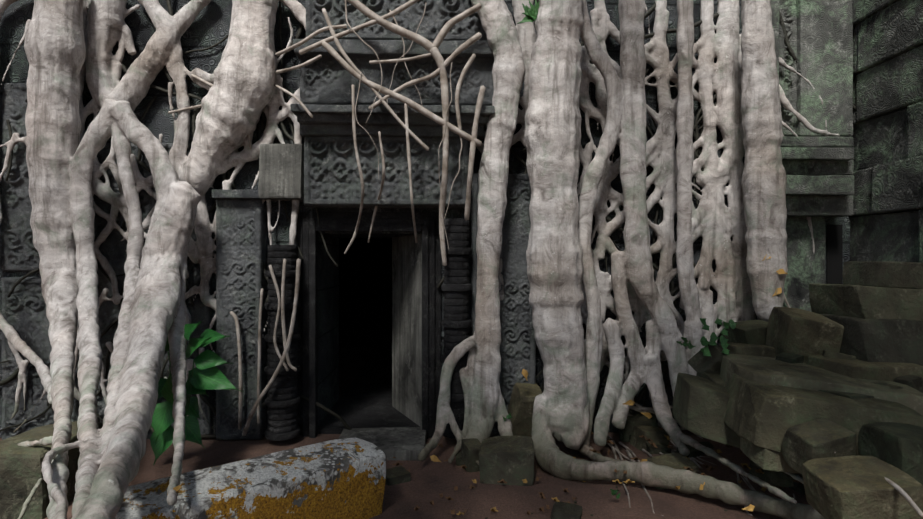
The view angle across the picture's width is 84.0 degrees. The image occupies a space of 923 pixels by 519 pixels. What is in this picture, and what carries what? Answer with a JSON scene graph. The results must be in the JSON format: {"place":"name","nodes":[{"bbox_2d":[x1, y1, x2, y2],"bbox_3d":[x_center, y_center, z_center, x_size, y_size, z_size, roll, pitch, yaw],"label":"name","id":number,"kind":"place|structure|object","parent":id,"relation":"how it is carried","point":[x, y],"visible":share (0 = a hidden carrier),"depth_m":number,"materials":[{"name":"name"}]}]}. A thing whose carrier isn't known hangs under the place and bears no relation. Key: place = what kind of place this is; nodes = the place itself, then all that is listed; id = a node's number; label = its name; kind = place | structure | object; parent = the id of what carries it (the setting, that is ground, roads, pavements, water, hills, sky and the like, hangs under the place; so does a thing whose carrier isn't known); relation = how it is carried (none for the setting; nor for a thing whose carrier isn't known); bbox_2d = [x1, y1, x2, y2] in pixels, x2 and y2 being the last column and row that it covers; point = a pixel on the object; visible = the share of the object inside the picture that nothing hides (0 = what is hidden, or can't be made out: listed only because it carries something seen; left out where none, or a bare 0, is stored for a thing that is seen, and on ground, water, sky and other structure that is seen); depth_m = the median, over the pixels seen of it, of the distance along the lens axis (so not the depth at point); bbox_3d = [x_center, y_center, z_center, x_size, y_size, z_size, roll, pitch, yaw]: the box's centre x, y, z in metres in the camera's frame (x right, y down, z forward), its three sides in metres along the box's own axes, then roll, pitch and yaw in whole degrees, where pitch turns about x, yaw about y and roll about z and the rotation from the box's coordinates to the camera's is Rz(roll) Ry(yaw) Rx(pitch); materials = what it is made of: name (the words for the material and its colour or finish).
{"place":"outdoors","nodes":[
{"label":"outdoors","id":0,"kind":"place"},
{"bbox_2d":[0,346,809,518],"bbox_3d":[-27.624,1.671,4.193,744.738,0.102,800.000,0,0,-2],"label":"ground","id":1,"kind":"structure","parent":0,"point":[431,481],"depth_m":3.84,"materials":[{"name":"brown soil"}]},
{"bbox_2d":[1,277,79,439],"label":"wall panel","id":2,"kind":"structure","parent":1,"relation":"on","point":[24,310],"depth_m":4.84,"materials":[{"name":"stone"}]},
{"bbox_2d":[0,421,102,518],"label":"corner block","id":3,"kind":"object","parent":1,"relation":"on","point":[21,475],"depth_m":3.38,"materials":[{"name":"stone"}]},
{"bbox_2d":[93,143,211,438],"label":"wall panel","id":4,"kind":"structure","parent":1,"relation":"on","point":[109,312],"depth_m":4.88,"materials":[{"name":"stone"}]},
{"bbox_2d":[150,321,242,464],"bbox_3d":[-2.156,1.093,4.139,0.811,1.196,0.372,0,0,-2],"label":"broadleaf plant","id":5,"kind":"object","parent":1,"relation":"on","point":[208,374],"visible":0.73,"depth_m":4.19,"materials":[{"name":"green plant"}]},
{"bbox_2d":[167,350,194,416],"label":"broadleaf stems","id":6,"kind":"object","parent":5,"relation":"attached to","point":[187,400],"visible":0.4,"depth_m":4.23,"materials":[{"name":"green plant"}]},
{"bbox_2d":[216,199,265,439],"bbox_3d":[-2.089,0.559,4.860,0.419,2.260,0.164,0,0,-2],"label":"pilaster","id":7,"kind":"object","parent":1,"relation":"on","point":[240,247],"visible":0.88,"depth_m":4.80,"materials":[{"name":"stone"}]},
{"bbox_2d":[212,190,259,198],"bbox_3d":[-2.060,-0.606,4.829,0.484,0.078,0.220,0,0,-2],"label":"pilaster cap","id":8,"kind":"object","parent":7,"relation":"on","point":[235,194],"visible":0.62,"depth_m":4.72,"materials":[{"name":"stone"}]},
{"bbox_2d":[114,437,385,518],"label":"fallen block","id":9,"kind":"object","parent":1,"relation":"on","point":[345,478],"depth_m":3.04,"materials":[{"name":"stone"}]},
{"bbox_2d":[265,245,300,440],"bbox_3d":[-1.655,0.749,4.751,0.310,1.763,0.318,0,0,-2],"label":"colonette","id":10,"kind":"object","parent":1,"relation":"on","point":[282,400],"visible":0.81,"depth_m":4.64,"materials":[{"name":"stone"}]},
{"bbox_2d":[318,343,419,433],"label":"interior floor","id":11,"kind":"structure","parent":1,"relation":"on","point":[364,400],"depth_m":5.84,"materials":[{"name":"stone"}]},
{"bbox_2d":[338,427,425,460],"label":"threshold slab","id":12,"kind":"structure","parent":1,"relation":"on","point":[404,443],"depth_m":4.66,"materials":[{"name":"stone"}]},
{"bbox_2d":[385,466,410,485],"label":"rubble","id":13,"kind":"object","parent":1,"relation":"on","point":[397,475],"visible":0.67,"depth_m":3.92,"materials":[{"name":"stone"}]},
{"bbox_2d":[0,0,839,518],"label":"tree roots","id":14,"kind":"object","parent":1,"relation":"on","point":[544,62],"visible":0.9,"depth_m":4.53,"materials":[{"name":"grey plant"}]},
{"bbox_2d":[0,0,855,438],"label":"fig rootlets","id":15,"kind":"object","parent":14,"relation":"attached to","point":[654,236],"visible":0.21,"depth_m":4.89,"materials":[{"name":"grey plant"}]},
{"bbox_2d":[168,0,922,516],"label":"fig vines","id":16,"kind":"object","parent":14,"relation":"attached to","point":[416,38],"visible":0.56,"depth_m":4.42,"materials":[{"name":"grey plant"}]},
{"bbox_2d":[0,0,849,437],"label":"temple wall","id":17,"kind":"structure","parent":1,"relation":"on","point":[210,24],"depth_m":4.96,"materials":[{"name":"grey stone"}]},
{"bbox_2d":[1,83,82,270],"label":"wall panel","id":18,"kind":"structure","parent":17,"relation":"attached to","point":[19,251],"depth_m":4.84,"materials":[{"name":"stone"}]},
{"bbox_2d":[258,144,303,201],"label":"lintel block","id":19,"kind":"structure","parent":17,"relation":"attached to","point":[281,172],"depth_m":4.73,"materials":[{"name":"grey stone"}]},
{"bbox_2d":[296,212,440,438],"bbox_3d":[-0.893,0.643,4.923,1.391,2.201,0.100,0,0,-2],"label":"door frame","id":20,"kind":"object","parent":17,"relation":"attached to","point":[309,228],"visible":0.81,"depth_m":4.90,"materials":[{"name":"grey stone"}]},
{"bbox_2d":[304,136,468,208],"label":"lintel","id":21,"kind":"structure","parent":17,"relation":"attached to","point":[331,176],"depth_m":4.71,"materials":[{"name":"stone"}]},
{"bbox_2d":[290,104,494,143],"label":"cornice","id":22,"kind":"structure","parent":21,"relation":"on","point":[330,120],"depth_m":4.57,"materials":[{"name":"stone"}]},
{"bbox_2d":[306,0,486,40],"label":"stone panel","id":23,"kind":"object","parent":17,"relation":"attached to","point":[438,15],"depth_m":4.75,"materials":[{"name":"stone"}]},
{"bbox_2d":[300,56,493,105],"bbox_3d":[-0.581,-1.649,4.834,1.798,0.455,0.304,0,0,-2],"label":"carved stone frieze","id":24,"kind":"object","parent":17,"relation":"attached to","point":[327,80],"visible":0.67,"depth_m":4.70,"materials":[{"name":"stone"}]},
{"bbox_2d":[293,39,493,59],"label":"stone cornice","id":25,"kind":"structure","parent":24,"relation":"on","point":[394,48],"depth_m":4.61,"materials":[{"name":"stone"}]},
{"bbox_2d":[392,234,421,426],"bbox_3d":[-0.517,0.726,5.379,0.403,1.950,0.790,0,0,-9],"label":"door","id":26,"kind":"structure","parent":17,"relation":"attached to","point":[406,326],"depth_m":5.33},
{"bbox_2d":[826,225,842,283],"bbox_3d":[3.709,0.051,5.100,0.157,0.797,0.010,0,0,-2],"label":"dark window","id":27,"kind":"structure","parent":17,"relation":"attached to","point":[834,254],"depth_m":5.10,"materials":[{"name":"black"}]},
{"bbox_2d":[441,218,471,438],"bbox_3d":[-0.047,0.627,4.798,0.286,2.006,0.294,0,0,-2],"label":"colonette","id":28,"kind":"object","parent":1,"relation":"on","point":[456,321],"visible":0.62,"depth_m":4.69,"materials":[{"name":"stone"}]},
{"bbox_2d":[456,451,461,465],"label":"stone","id":29,"kind":"object","parent":1,"relation":"on","point":[458,459],"visible":0.42,"depth_m":4.26,"materials":[{"name":"grey stone"}]},
{"bbox_2d":[461,438,480,471],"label":"stone block","id":30,"kind":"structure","parent":1,"relation":"on","point":[470,449],"depth_m":4.14,"materials":[{"name":"stone"}]},
{"bbox_2d":[167,254,787,515],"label":"fallen leaves","id":31,"kind":"object","parent":1,"relation":"on","point":[434,458],"visible":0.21,"depth_m":3.87,"materials":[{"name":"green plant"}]},
{"bbox_2d":[471,173,535,436],"bbox_3d":[0.402,0.438,4.943,0.612,2.515,0.144,0,0,-2],"label":"pilaster","id":32,"kind":"object","parent":1,"relation":"on","point":[518,349],"visible":0.31,"depth_m":4.89,"materials":[{"name":"stone"}]},
{"bbox_2d":[479,436,533,485],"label":"stone block","id":33,"kind":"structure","parent":1,"relation":"on","point":[509,460],"depth_m":3.94,"materials":[{"name":"stone"}]},
{"bbox_2d":[507,383,541,436],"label":"stone block","id":34,"kind":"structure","parent":1,"relation":"on","point":[521,403],"depth_m":4.68,"materials":[{"name":"stone"}]},
{"bbox_2d":[550,502,582,518],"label":"rubble","id":35,"kind":"object","parent":1,"relation":"on","point":[563,510],"visible":1,"depth_m":3.36,"materials":[{"name":"stone"}]},
{"bbox_2d":[386,427,801,514],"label":"fallen leaves","id":36,"kind":"object","parent":1,"relation":"on","point":[710,468],"visible":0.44,"depth_m":3.80,"materials":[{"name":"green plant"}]},
{"bbox_2d":[502,0,737,498],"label":"seedlings","id":37,"kind":"object","parent":1,"relation":"on","point":[531,14],"visible":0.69,"depth_m":4.12,"materials":[{"name":"green plant"}]},
{"bbox_2d":[619,430,630,441],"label":"stone","id":38,"kind":"object","parent":1,"relation":"on","point":[620,434],"visible":0.33,"depth_m":4.81,"materials":[{"name":"grey stone"}]},
{"bbox_2d":[619,409,657,441],"bbox_3d":[1.703,1.597,4.886,0.361,0.248,0.305,4,7,8],"label":"rubble","id":39,"kind":"object","parent":1,"relation":"on","point":[637,418],"visible":0.29,"depth_m":4.77,"materials":[{"name":"stone"}]},
{"bbox_2d":[630,425,669,450],"bbox_3d":[1.712,1.627,4.654,0.281,0.192,0.225,5,-4,-10],"label":"rubble","id":40,"kind":"object","parent":1,"relation":"on","point":[651,433],"visible":0.65,"depth_m":4.57,"materials":[{"name":"stone"}]},
{"bbox_2d":[646,441,661,453],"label":"stone","id":41,"kind":"object","parent":1,"relation":"on","point":[651,449],"visible":0.67,"depth_m":4.46,"materials":[{"name":"grey stone"}]},
{"bbox_2d":[661,443,670,453],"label":"stone","id":42,"kind":"object","parent":1,"relation":"on","point":[665,449],"visible":0.25,"depth_m":4.45,"materials":[{"name":"grey stone"}]},
{"bbox_2d":[640,452,697,488],"bbox_3d":[1.576,1.631,3.936,0.360,0.172,0.283,-5,7,-14],"label":"rubble","id":43,"kind":"object","parent":1,"relation":"on","point":[676,460],"visible":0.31,"depth_m":3.92,"materials":[{"name":"stone"}]},
{"bbox_2d":[677,444,704,457],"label":"stone","id":44,"kind":"object","parent":1,"relation":"on","point":[694,452],"visible":0.29,"depth_m":4.36,"materials":[{"name":"black stone"}]},
{"bbox_2d":[672,373,739,447],"bbox_3d":[1.871,1.095,3.719,0.598,0.344,0.491,14,3,10],"label":"rubble","id":45,"kind":"object","parent":1,"relation":"on","point":[700,404],"visible":0.58,"depth_m":3.55,"materials":[{"name":"stone"}]},
{"bbox_2d":[696,372,724,385],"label":"rubble","id":46,"kind":"object","parent":45,"relation":"on","point":[716,379],"visible":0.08,"depth_m":3.92,"materials":[{"name":"stone"}]},
{"bbox_2d":[749,459,793,486],"bbox_3d":[2.352,1.545,3.823,0.298,0.214,0.240,5,-1,-10],"label":"rubble","id":47,"kind":"object","parent":1,"relation":"on","point":[779,479],"visible":0.35,"depth_m":3.71,"materials":[{"name":"stone"}]},
{"bbox_2d":[788,473,805,494],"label":"stone","id":48,"kind":"object","parent":1,"relation":"on","point":[799,487],"visible":0.08,"depth_m":3.67,"materials":[{"name":"black stone"}]},
{"bbox_2d":[724,373,922,455],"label":"rubble","id":49,"kind":"object","parent":1,"relation":"on","point":[763,415],"visible":0.48,"depth_m":3.03,"materials":[{"name":"stone"}]},
{"bbox_2d":[740,437,798,472],"bbox_3d":[1.963,1.176,3.148,0.380,0.132,0.299,4,5,1],"label":"rubble","id":50,"kind":"object","parent":49,"relation":"on","point":[767,459],"visible":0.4,"depth_m":3.02,"materials":[{"name":"stone"}]},
{"bbox_2d":[782,418,855,473],"bbox_3d":[1.993,1.060,2.875,0.285,0.241,0.249,-10,9,-8],"label":"rubble","id":51,"kind":"object","parent":49,"relation":"on","point":[802,443],"visible":0.73,"depth_m":2.80,"materials":[{"name":"stone"}]},
{"bbox_2d":[720,354,922,415],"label":"rubble","id":52,"kind":"object","parent":49,"relation":"on","point":[767,370],"visible":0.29,"depth_m":3.38,"materials":[{"name":"stone"}]},
{"bbox_2d":[687,344,733,374],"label":"stone block","id":53,"kind":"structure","parent":52,"relation":"on","point":[699,362],"depth_m":4.05,"materials":[{"name":"stone"}]},
{"bbox_2d":[719,342,775,357],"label":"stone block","id":54,"kind":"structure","parent":52,"relation":"on","point":[753,350],"depth_m":4.13,"materials":[{"name":"stone"}]},
{"bbox_2d":[724,320,767,344],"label":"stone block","id":55,"kind":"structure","parent":54,"relation":"on","point":[750,332],"depth_m":4.33,"materials":[{"name":"stone"}]},
{"bbox_2d":[775,352,803,363],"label":"stone","id":56,"kind":"object","parent":52,"relation":"on","point":[793,358],"visible":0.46,"depth_m":3.90,"materials":[{"name":"grey stone"}]},
{"bbox_2d":[765,307,843,356],"bbox_3d":[2.726,0.628,4.086,0.471,0.406,0.371,12,11,6],"label":"rubble","id":57,"kind":"object","parent":52,"relation":"on","point":[798,331],"visible":0.71,"depth_m":3.94,"materials":[{"name":"stone"}]},
{"bbox_2d":[818,390,873,398],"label":"stone","id":58,"kind":"object","parent":52,"relation":"on","point":[852,395],"visible":0.1,"depth_m":3.16,"materials":[{"name":"grey stone"}]},
{"bbox_2d":[803,354,922,392],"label":"rubble","id":59,"kind":"object","parent":52,"relation":"on","point":[880,371],"visible":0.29,"depth_m":3.56,"materials":[{"name":"stone"}]},
{"bbox_2d":[820,314,922,365],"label":"rubble","id":60,"kind":"object","parent":59,"relation":"on","point":[886,340],"visible":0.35,"depth_m":3.76,"materials":[{"name":"stone"}]},
{"bbox_2d":[822,350,855,359],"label":"stone","id":61,"kind":"object","parent":60,"relation":"on","point":[831,354],"visible":0.38,"depth_m":3.79,"materials":[{"name":"grey stone"}]},
{"bbox_2d":[809,283,922,320],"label":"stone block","id":62,"kind":"structure","parent":60,"relation":"on","point":[864,302],"depth_m":3.86,"materials":[{"name":"stone"}]},
{"bbox_2d":[842,261,922,288],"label":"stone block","id":63,"kind":"structure","parent":62,"relation":"on","point":[892,274],"depth_m":3.92,"materials":[{"name":"stone"}]},
{"bbox_2d":[870,381,887,385],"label":"stone","id":64,"kind":"object","parent":52,"relation":"on","point":[883,383],"visible":0.08,"depth_m":3.40,"materials":[{"name":"grey stone"}]},
{"bbox_2d":[888,384,902,388],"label":"stone","id":65,"kind":"object","parent":52,"relation":"on","point":[891,386],"visible":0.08,"depth_m":3.34,"materials":[{"name":"grey stone"}]},
{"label":"stone","id":66,"kind":"object","parent":52,"relation":"on","visible":0},
{"bbox_2d":[893,375,922,392],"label":"stone","id":67,"kind":"object","parent":66,"relation":"on","point":[914,382],"visible":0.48,"depth_m":3.47,"materials":[{"name":"grey stone"}]},
{"bbox_2d":[802,455,922,518],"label":"rubble","id":68,"kind":"object","parent":1,"relation":"on","point":[852,487],"visible":0.96,"depth_m":2.36,"materials":[{"name":"stone"}]},
{"bbox_2d":[850,0,922,262],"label":"side wall","id":69,"kind":"structure","parent":1,"relation":"on","point":[886,220],"depth_m":4.67,"materials":[{"name":"stone"}]},
{"bbox_2d":[770,0,853,311],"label":"wall ledges","id":70,"kind":"object","parent":69,"relation":"attached to","point":[818,167],"depth_m":5.00,"materials":[{"name":"stone"}]},
{"bbox_2d":[779,0,796,136],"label":"pilaster","id":71,"kind":"object","parent":70,"relation":"attached to","point":[787,77],"visible":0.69,"depth_m":5.06,"materials":[{"name":"stone"}]},
{"bbox_2d":[858,422,922,484],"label":"rubble","id":72,"kind":"object","parent":1,"relation":"on","point":[898,445],"visible":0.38,"depth_m":2.54,"materials":[{"name":"stone"}]}
]}

